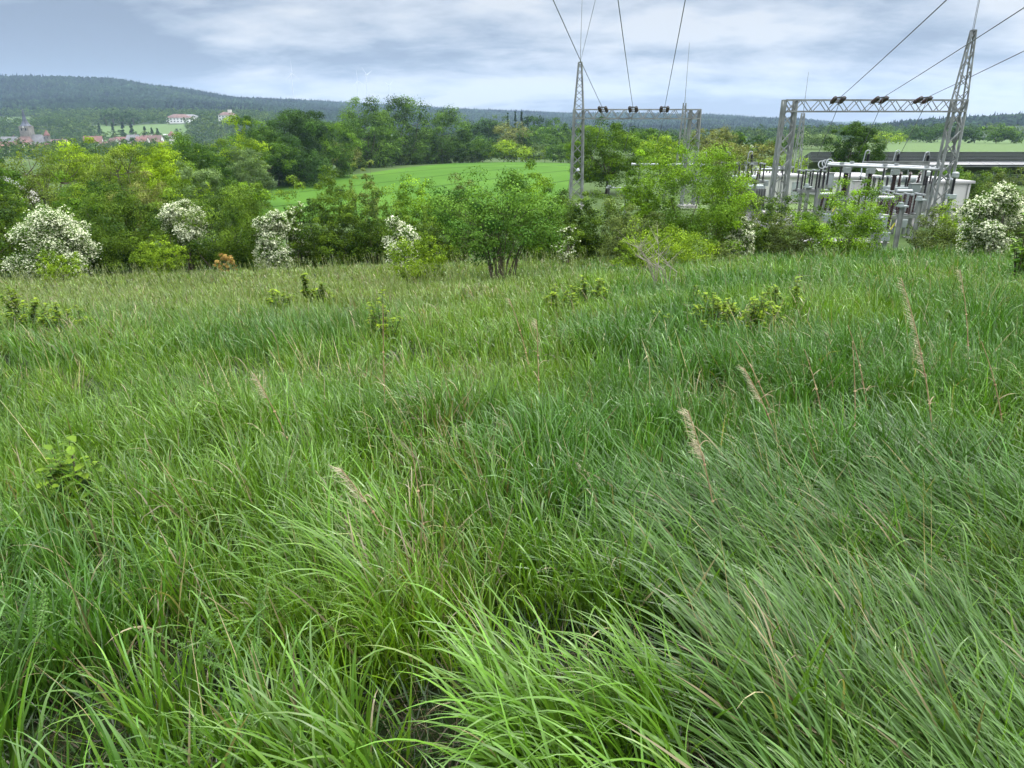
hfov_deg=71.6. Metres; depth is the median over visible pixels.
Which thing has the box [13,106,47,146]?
church
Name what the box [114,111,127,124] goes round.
broadleaf tree
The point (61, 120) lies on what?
park wood
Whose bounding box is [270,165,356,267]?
hedge bush
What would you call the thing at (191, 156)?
broadleaf tree
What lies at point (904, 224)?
circuit breaker
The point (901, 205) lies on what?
steel support
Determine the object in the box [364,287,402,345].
young shrub
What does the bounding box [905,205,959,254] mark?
hedge bush
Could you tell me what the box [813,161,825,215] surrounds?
surge arrester
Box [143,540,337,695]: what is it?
weed
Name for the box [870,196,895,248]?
circuit breaker
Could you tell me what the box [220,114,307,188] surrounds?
broadleaf tree
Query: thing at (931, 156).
solar row
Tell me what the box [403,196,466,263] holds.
hedge bush
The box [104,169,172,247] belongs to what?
broadleaf tree
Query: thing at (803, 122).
lightning mast
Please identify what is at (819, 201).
voltage divider
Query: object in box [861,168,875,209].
instrument transformer
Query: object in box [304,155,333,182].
broadleaf tree
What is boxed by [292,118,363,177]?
broadleaf tree
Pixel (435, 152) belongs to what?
broadleaf tree
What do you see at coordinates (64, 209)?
hawthorn
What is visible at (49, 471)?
bramble
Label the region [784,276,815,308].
young shrub
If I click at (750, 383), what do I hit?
dry stalk
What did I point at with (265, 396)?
dry stalk
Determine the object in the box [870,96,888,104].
insulator string
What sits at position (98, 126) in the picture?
conifer
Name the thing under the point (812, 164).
solar row
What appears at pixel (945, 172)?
broadleaf tree
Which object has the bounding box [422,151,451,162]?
scrub bush
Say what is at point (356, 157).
broadleaf tree
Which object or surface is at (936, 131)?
broadleaf tree
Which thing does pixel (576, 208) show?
hedge bush
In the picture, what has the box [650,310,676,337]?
young shrub
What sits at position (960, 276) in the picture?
dry stalk
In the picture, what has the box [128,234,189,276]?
shrub
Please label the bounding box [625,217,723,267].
shrub
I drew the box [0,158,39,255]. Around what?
broadleaf tree
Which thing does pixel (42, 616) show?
weed
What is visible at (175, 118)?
villa
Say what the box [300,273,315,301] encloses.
young shrub
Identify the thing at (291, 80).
wind turbine
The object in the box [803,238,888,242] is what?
yard path
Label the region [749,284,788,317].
young shrub
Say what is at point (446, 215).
multi stemmed shrub
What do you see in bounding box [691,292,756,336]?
young shrub
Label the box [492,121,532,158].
broadleaf tree
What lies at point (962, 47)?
overhead conductor
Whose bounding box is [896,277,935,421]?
dry stalk
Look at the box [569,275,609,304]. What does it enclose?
young shrub
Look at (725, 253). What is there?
hedge bush
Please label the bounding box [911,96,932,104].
insulator string
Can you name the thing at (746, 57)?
sky
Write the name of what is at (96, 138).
house
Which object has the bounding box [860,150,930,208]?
disconnect switch
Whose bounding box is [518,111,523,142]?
conifer
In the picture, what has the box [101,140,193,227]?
broadleaf tree
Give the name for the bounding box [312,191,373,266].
hedge bush
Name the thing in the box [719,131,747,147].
broadleaf tree
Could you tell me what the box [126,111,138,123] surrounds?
broadleaf tree
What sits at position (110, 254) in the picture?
hedge bush
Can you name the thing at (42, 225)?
hawthorn
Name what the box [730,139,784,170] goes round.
broadleaf tree
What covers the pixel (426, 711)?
grass thatch
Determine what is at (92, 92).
hillside wood
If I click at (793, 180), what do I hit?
switch hall
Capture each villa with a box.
[166,114,190,123]
[218,110,234,120]
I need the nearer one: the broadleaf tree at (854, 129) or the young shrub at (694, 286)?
the young shrub at (694, 286)
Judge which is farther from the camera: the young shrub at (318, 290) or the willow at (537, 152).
the willow at (537, 152)
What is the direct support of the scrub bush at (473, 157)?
on the ground at (164, 129)
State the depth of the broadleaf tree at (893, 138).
393.63 m
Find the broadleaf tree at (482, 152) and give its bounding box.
[465,137,506,161]
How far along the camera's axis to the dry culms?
2.67 m
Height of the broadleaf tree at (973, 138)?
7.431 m
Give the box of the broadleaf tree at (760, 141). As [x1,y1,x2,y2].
[745,135,765,151]
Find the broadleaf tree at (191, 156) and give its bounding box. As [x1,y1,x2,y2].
[149,130,238,226]
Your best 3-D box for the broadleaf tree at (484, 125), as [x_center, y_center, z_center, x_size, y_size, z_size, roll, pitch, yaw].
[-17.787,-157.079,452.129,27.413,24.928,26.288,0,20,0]
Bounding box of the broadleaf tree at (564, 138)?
[541,116,575,152]
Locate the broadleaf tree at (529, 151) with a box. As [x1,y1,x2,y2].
[509,145,546,161]
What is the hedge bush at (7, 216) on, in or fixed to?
on the ground at (164, 129)
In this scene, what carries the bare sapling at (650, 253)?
on the ground at (164, 129)
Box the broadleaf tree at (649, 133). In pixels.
[626,128,671,151]
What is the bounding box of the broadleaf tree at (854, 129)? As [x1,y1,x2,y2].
[821,121,888,174]
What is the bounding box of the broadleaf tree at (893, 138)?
[871,131,909,143]
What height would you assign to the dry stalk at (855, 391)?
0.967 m
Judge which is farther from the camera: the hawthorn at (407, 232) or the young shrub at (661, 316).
the hawthorn at (407, 232)
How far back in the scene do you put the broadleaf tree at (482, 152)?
305.97 m
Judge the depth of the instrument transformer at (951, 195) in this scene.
56.02 m
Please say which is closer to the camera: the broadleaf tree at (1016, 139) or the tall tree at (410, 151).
the tall tree at (410, 151)
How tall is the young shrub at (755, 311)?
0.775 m
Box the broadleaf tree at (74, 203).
[48,172,140,250]
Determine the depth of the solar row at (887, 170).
106.29 m
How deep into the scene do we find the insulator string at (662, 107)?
67.55 m
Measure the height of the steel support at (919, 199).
3.208 m
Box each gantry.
[569,13,701,208]
[761,0,979,227]
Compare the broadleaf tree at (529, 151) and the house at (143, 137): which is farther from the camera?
the house at (143, 137)
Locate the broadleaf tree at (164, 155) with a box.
[135,146,216,245]
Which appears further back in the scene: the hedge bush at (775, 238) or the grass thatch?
the hedge bush at (775, 238)
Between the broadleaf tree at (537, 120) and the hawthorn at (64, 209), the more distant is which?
the broadleaf tree at (537, 120)
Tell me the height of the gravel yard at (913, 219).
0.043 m
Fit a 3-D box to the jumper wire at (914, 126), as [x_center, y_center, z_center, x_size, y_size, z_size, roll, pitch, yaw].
[30.740,-19.620,54.160,0.227,4.217,1.879,-4,20,-12]
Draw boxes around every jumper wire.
[817,97,840,155]
[858,97,883,154]
[900,98,927,153]
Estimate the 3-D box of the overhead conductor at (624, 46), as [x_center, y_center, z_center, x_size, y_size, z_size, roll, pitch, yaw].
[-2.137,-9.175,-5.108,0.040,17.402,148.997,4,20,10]
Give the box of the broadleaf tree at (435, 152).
[404,128,443,163]
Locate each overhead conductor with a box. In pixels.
[553,0,601,105]
[618,0,632,105]
[665,0,685,103]
[841,0,946,96]
[884,7,1023,96]
[928,51,1023,96]
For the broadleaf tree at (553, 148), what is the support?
on the ground at (164, 129)
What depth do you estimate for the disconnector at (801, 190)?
61.49 m
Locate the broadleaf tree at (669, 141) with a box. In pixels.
[635,134,694,174]
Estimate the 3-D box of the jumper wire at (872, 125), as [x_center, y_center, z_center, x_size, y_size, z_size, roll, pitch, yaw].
[27.463,-19.620,54.160,0.227,4.217,1.879,-4,20,-12]
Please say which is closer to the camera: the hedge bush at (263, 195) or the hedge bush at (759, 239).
the hedge bush at (759, 239)
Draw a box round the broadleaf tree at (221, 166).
[190,146,243,213]
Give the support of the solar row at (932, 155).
on the ground at (164, 129)
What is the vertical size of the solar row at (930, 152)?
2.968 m
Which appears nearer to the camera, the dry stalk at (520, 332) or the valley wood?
the dry stalk at (520, 332)
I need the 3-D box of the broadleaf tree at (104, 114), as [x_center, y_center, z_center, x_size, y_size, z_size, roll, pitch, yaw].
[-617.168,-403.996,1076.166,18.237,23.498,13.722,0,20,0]
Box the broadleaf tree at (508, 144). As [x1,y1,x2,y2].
[482,138,526,161]
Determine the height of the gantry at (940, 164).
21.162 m
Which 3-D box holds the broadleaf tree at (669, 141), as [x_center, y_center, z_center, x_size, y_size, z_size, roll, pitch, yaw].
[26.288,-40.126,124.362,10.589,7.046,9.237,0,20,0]
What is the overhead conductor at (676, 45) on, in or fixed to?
attached to the insulator string at (662, 107)
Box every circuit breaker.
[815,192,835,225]
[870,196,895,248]
[890,189,912,233]
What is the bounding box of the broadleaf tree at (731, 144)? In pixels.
[692,137,749,174]
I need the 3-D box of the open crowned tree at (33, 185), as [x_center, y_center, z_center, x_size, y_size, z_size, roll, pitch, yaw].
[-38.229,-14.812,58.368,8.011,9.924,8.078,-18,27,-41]
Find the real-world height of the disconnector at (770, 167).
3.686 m
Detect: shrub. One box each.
[0,287,51,335]
[33,249,88,281]
[37,302,72,338]
[70,305,92,331]
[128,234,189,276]
[214,253,237,272]
[265,289,295,310]
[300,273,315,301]
[313,282,335,302]
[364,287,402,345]
[384,234,454,282]
[421,164,571,279]
[541,284,578,316]
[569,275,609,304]
[608,228,665,269]
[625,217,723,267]
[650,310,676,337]
[680,285,707,309]
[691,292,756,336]
[711,286,785,333]
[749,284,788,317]
[750,155,810,182]
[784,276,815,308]
[928,197,994,248]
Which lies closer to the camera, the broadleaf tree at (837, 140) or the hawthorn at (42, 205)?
the hawthorn at (42, 205)
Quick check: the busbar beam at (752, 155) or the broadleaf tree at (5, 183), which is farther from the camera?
the busbar beam at (752, 155)
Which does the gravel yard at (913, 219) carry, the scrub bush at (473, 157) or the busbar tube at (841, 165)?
the busbar tube at (841, 165)
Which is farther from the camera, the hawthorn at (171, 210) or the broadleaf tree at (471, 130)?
the broadleaf tree at (471, 130)
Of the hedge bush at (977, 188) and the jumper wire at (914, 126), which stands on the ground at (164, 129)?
the hedge bush at (977, 188)
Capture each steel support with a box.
[803,184,812,218]
[871,214,885,248]
[892,202,908,248]
[911,196,926,239]
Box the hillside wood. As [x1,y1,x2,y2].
[0,73,1023,137]
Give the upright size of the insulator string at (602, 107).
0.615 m
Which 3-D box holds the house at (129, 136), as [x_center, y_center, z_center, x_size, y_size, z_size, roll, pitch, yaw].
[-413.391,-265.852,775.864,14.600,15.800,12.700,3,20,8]
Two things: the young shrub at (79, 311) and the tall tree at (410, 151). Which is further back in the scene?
the tall tree at (410, 151)
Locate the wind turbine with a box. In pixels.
[288,60,298,98]
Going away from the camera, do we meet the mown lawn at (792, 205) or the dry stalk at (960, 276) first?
the dry stalk at (960, 276)
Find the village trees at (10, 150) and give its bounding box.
[0,134,338,160]
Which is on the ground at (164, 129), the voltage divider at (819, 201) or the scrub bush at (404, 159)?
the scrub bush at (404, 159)
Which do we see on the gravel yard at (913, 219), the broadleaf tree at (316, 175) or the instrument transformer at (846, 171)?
the instrument transformer at (846, 171)
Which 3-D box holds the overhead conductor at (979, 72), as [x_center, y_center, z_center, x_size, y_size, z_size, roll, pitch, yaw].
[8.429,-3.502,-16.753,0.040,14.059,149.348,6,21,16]
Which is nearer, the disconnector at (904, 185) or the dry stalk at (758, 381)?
the dry stalk at (758, 381)
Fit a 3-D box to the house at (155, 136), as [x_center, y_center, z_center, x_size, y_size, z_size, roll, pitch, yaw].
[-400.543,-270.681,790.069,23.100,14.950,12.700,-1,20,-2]
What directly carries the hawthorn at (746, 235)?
on the ground at (164, 129)
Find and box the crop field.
[207,162,569,220]
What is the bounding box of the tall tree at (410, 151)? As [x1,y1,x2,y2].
[375,94,435,164]
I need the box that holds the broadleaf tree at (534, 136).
[515,124,559,158]
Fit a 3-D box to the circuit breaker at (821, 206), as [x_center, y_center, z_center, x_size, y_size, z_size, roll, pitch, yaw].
[25.862,-14.323,58.451,1.507,2.814,0.750,0,20,0]
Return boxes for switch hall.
[733,171,807,202]
[807,172,881,197]
[875,176,975,208]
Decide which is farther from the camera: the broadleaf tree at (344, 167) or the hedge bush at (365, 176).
the broadleaf tree at (344, 167)
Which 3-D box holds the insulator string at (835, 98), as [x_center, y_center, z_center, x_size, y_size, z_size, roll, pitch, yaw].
[24.883,-21.658,54.149,0.940,0.563,3.414,6,21,16]
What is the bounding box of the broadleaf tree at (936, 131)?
[899,123,954,142]
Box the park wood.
[0,105,361,143]
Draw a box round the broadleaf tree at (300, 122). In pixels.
[265,106,335,180]
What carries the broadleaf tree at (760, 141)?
on the ground at (164, 129)
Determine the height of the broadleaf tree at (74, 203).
6.909 m
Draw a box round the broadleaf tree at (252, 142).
[194,113,271,189]
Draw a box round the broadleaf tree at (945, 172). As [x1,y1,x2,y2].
[918,164,969,178]
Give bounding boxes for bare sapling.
[617,225,671,287]
[626,237,684,287]
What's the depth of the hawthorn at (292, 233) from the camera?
36.86 m
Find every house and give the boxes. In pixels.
[0,135,17,141]
[83,135,103,144]
[108,137,120,143]
[126,133,139,144]
[135,135,149,142]
[141,134,164,140]
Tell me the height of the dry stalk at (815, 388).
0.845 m
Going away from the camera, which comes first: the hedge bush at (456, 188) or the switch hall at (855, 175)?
the hedge bush at (456, 188)
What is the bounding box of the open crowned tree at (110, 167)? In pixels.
[79,145,160,214]
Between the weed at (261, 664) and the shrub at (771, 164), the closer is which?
the weed at (261, 664)
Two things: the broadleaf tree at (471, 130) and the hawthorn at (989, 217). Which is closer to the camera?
the hawthorn at (989, 217)
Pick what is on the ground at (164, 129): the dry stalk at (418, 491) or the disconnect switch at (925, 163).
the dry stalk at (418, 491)
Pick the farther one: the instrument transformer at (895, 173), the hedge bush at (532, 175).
the instrument transformer at (895, 173)
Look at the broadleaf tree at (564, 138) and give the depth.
385.90 m
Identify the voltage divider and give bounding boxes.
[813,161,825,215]
[816,160,828,217]
[820,159,833,217]
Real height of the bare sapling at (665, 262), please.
1.387 m
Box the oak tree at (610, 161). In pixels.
[564,114,657,193]
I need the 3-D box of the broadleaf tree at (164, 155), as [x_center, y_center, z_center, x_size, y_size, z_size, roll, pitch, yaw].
[-28.401,-15.151,59.975,7.223,9.291,5.639,0,20,0]
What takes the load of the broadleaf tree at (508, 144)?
on the ground at (164, 129)
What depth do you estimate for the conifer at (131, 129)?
903.76 m
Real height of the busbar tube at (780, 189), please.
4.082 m
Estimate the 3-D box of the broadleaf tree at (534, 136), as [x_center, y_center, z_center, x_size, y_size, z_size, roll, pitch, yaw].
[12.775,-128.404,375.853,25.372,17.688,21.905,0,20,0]
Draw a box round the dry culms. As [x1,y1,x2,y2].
[0,305,1007,767]
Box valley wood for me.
[291,122,1023,155]
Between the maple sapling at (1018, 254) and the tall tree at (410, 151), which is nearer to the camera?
the maple sapling at (1018, 254)
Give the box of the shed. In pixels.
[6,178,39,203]
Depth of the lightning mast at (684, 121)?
86.47 m
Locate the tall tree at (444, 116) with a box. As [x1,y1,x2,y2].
[417,103,475,163]
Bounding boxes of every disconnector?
[723,162,768,217]
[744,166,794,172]
[792,169,828,220]
[853,189,895,224]
[859,176,907,207]
[874,177,933,197]
[880,192,925,237]
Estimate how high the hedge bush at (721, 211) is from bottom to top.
5.872 m
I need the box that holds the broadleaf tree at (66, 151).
[37,135,138,245]
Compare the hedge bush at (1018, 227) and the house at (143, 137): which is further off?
the house at (143, 137)
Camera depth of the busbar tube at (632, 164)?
76.46 m
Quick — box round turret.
[44,130,50,143]
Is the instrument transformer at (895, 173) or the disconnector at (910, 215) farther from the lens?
the instrument transformer at (895, 173)
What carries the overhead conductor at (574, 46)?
attached to the insulator string at (602, 107)
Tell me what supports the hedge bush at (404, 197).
on the ground at (164, 129)
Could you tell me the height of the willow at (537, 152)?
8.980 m
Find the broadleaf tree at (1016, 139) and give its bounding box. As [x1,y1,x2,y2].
[1007,131,1023,143]
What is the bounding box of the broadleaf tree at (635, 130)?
[620,125,647,154]
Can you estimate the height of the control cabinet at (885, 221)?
2.540 m
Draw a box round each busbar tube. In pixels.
[606,185,626,225]
[631,162,707,202]
[752,166,784,202]
[827,162,943,223]
[829,161,935,221]
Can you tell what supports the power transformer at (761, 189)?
on the gravel yard at (913, 219)
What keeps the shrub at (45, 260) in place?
on the ground at (164, 129)
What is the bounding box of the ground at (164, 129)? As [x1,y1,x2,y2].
[0,81,1023,767]
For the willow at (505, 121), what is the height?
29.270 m
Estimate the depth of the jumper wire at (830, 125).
54.19 m
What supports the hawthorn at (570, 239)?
on the ground at (164, 129)
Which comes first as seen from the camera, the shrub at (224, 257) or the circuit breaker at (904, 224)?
the shrub at (224, 257)
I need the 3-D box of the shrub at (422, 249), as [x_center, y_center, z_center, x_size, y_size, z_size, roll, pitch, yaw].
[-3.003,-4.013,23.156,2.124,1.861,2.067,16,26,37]
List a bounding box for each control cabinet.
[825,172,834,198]
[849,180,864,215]
[877,214,888,247]
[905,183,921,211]
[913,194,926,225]
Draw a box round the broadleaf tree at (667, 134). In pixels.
[660,130,685,148]
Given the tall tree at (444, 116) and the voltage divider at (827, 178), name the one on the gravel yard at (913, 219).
the voltage divider at (827, 178)
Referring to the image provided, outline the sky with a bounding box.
[0,0,1023,121]
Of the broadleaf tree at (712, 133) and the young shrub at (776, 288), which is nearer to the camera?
the young shrub at (776, 288)
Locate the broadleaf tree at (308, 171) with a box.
[263,147,334,186]
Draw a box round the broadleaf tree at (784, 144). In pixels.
[762,134,808,152]
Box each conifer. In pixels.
[97,123,101,134]
[120,122,125,136]
[129,123,133,134]
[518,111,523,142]
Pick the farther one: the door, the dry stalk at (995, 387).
the door
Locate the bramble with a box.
[31,435,123,528]
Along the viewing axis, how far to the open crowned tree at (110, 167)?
64.96 m
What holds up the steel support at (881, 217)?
on the ground at (164, 129)
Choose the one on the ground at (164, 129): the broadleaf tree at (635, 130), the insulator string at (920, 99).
the broadleaf tree at (635, 130)
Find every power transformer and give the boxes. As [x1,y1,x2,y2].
[725,171,765,214]
[881,172,926,212]
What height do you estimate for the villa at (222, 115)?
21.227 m
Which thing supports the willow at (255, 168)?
on the ground at (164, 129)
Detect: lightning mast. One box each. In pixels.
[675,43,689,193]
[791,72,808,173]
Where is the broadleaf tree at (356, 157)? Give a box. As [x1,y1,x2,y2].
[323,141,361,171]
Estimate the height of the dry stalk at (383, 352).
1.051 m
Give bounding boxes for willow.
[172,160,244,249]
[222,145,276,208]
[487,114,510,142]
[527,141,563,162]
[798,131,836,148]
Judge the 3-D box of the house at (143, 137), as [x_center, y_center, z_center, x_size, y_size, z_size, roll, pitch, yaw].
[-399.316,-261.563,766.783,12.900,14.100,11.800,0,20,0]
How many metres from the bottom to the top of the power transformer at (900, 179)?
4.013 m
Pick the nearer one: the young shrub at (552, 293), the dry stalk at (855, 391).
the dry stalk at (855, 391)
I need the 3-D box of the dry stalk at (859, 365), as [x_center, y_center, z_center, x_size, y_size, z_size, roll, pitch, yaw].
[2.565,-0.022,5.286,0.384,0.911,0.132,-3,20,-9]
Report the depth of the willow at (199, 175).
50.10 m
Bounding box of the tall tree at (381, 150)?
[332,95,403,167]
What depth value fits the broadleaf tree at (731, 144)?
112.94 m
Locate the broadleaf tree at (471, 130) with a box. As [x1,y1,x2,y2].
[457,123,486,146]
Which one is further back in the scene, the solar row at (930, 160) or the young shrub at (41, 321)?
the solar row at (930, 160)
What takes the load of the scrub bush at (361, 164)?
on the ground at (164, 129)
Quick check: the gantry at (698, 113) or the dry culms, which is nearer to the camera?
the dry culms
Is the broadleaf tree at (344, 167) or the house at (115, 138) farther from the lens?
the house at (115, 138)
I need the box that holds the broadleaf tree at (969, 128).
[950,126,977,142]
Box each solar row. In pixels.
[801,160,1023,166]
[802,156,1023,168]
[802,161,1023,177]
[803,153,1023,158]
[803,154,1023,159]
[803,157,1023,169]
[803,158,1023,168]
[804,152,1023,156]
[875,162,1023,178]
[882,165,1023,180]
[901,166,1023,181]
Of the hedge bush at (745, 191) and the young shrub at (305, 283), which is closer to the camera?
the young shrub at (305, 283)
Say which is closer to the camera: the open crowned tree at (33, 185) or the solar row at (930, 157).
the open crowned tree at (33, 185)
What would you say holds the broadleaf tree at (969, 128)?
on the ground at (164, 129)
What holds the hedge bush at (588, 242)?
on the ground at (164, 129)
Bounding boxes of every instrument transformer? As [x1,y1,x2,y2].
[838,167,851,214]
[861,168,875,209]
[886,169,899,200]
[921,171,930,213]
[944,172,959,225]
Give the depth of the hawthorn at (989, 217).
27.11 m
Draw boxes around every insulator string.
[598,106,607,112]
[628,106,637,112]
[659,106,669,112]
[829,96,846,104]
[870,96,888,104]
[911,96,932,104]
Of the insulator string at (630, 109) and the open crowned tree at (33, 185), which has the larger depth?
the insulator string at (630, 109)
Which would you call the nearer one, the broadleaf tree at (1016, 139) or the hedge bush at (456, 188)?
the hedge bush at (456, 188)
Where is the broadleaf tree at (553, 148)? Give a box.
[543,141,574,162]
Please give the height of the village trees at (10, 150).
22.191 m
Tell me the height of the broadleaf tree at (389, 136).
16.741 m
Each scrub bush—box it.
[351,151,367,168]
[391,154,413,164]
[404,154,429,163]
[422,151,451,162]
[440,148,471,162]
[459,146,482,162]
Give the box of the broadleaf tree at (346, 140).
[325,119,370,170]
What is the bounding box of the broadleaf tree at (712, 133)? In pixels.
[690,123,738,165]
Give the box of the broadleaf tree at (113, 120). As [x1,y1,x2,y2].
[107,108,117,125]
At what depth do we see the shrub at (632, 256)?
23.80 m
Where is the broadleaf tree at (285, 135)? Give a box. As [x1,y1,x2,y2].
[257,128,307,185]
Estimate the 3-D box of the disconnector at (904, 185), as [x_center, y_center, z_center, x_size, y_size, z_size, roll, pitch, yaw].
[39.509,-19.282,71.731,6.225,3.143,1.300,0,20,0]
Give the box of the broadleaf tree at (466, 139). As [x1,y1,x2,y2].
[447,126,483,161]
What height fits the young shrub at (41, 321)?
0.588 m
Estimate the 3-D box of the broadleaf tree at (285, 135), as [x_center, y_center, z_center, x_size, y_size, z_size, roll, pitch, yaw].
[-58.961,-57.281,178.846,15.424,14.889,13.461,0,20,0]
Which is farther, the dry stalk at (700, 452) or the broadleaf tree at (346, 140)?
the broadleaf tree at (346, 140)
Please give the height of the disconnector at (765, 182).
4.871 m
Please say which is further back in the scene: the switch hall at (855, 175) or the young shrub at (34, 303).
the switch hall at (855, 175)
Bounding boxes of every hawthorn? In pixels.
[0,206,102,281]
[31,203,70,251]
[55,205,96,273]
[157,199,207,270]
[251,209,293,270]
[283,201,308,267]
[381,215,420,266]
[551,224,580,265]
[724,215,756,257]
[741,144,756,158]
[953,180,1023,256]
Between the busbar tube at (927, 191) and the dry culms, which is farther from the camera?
the busbar tube at (927, 191)
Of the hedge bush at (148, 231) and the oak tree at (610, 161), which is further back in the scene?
the oak tree at (610, 161)
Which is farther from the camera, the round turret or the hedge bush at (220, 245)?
the round turret
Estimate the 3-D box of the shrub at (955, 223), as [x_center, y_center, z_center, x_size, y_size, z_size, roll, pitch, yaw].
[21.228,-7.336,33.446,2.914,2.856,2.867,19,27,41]
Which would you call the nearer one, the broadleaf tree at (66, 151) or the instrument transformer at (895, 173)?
the instrument transformer at (895, 173)
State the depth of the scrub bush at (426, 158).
288.27 m
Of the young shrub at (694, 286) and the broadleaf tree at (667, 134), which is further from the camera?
the broadleaf tree at (667, 134)
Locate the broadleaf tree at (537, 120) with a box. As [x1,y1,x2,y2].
[518,115,552,141]
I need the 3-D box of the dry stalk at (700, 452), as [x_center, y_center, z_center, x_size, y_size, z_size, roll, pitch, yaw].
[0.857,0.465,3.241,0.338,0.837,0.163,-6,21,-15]
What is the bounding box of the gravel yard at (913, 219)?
[746,210,1022,226]
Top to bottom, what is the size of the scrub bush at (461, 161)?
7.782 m
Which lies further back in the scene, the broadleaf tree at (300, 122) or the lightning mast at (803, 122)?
the broadleaf tree at (300, 122)
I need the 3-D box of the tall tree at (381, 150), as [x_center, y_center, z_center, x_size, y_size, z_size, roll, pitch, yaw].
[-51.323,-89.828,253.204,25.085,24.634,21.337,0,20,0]
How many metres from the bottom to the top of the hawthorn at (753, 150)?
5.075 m
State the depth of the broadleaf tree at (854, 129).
93.91 m
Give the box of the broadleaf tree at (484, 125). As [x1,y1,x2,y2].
[468,117,500,150]
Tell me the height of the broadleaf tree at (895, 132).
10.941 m
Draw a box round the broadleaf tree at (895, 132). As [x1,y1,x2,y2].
[879,127,926,141]
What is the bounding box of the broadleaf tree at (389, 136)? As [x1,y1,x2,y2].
[363,126,403,165]
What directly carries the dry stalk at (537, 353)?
on the ground at (164, 129)
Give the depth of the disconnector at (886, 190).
54.19 m
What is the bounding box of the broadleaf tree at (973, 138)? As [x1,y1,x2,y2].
[963,131,987,142]
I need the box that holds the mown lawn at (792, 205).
[613,203,1023,208]
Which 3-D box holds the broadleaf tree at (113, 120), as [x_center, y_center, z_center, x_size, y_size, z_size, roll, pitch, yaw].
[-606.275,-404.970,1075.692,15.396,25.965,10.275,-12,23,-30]
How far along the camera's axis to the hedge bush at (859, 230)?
30.05 m
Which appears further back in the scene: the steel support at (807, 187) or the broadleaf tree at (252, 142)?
the broadleaf tree at (252, 142)
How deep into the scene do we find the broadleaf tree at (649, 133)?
197.09 m
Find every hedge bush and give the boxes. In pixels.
[0,185,46,278]
[46,175,160,276]
[105,190,193,272]
[148,180,274,271]
[222,180,287,269]
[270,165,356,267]
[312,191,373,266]
[335,183,411,265]
[344,160,387,249]
[378,173,443,257]
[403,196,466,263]
[432,172,486,263]
[484,159,557,262]
[529,188,596,262]
[558,196,600,261]
[564,179,631,259]
[597,195,666,263]
[614,139,678,246]
[634,132,767,256]
[702,154,763,254]
[706,240,740,262]
[744,190,798,256]
[763,204,831,258]
[789,175,903,257]
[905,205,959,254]
[960,166,1012,202]
[962,165,1023,246]
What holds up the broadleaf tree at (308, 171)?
on the ground at (164, 129)
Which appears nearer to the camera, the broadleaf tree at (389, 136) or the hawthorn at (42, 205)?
the hawthorn at (42, 205)
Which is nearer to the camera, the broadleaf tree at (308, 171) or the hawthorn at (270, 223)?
the hawthorn at (270, 223)
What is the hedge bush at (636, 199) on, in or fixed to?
on the ground at (164, 129)
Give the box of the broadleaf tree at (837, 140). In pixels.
[820,134,842,147]
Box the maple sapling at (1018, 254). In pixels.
[1007,213,1023,279]
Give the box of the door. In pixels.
[791,182,799,198]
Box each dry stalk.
[246,373,291,441]
[328,462,411,551]
[372,334,390,411]
[410,443,435,541]
[505,298,532,376]
[531,318,546,398]
[678,407,730,524]
[736,342,781,417]
[739,366,786,454]
[800,349,824,424]
[848,326,873,421]
[852,341,870,441]
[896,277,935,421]
[955,270,969,368]
[981,341,1013,436]
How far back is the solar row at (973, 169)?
102.89 m
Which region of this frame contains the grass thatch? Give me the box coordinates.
[0,339,1023,767]
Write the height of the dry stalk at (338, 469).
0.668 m
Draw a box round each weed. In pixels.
[0,581,72,686]
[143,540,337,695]
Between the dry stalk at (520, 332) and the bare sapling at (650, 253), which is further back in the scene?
the bare sapling at (650, 253)
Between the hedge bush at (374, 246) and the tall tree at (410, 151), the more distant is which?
the tall tree at (410, 151)
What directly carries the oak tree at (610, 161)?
on the ground at (164, 129)
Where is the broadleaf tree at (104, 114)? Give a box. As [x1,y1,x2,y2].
[99,110,111,125]
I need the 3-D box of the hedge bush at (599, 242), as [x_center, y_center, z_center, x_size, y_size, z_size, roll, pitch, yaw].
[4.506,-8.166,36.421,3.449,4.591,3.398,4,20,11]
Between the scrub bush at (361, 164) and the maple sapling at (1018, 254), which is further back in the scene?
the scrub bush at (361, 164)
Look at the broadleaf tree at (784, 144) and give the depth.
236.02 m
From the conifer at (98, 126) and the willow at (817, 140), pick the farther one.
the conifer at (98, 126)
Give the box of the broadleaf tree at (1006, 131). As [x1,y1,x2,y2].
[974,122,1019,143]
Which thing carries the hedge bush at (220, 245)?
on the ground at (164, 129)
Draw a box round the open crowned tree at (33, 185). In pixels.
[0,140,99,232]
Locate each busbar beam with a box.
[699,151,757,193]
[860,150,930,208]
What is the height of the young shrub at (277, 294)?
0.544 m

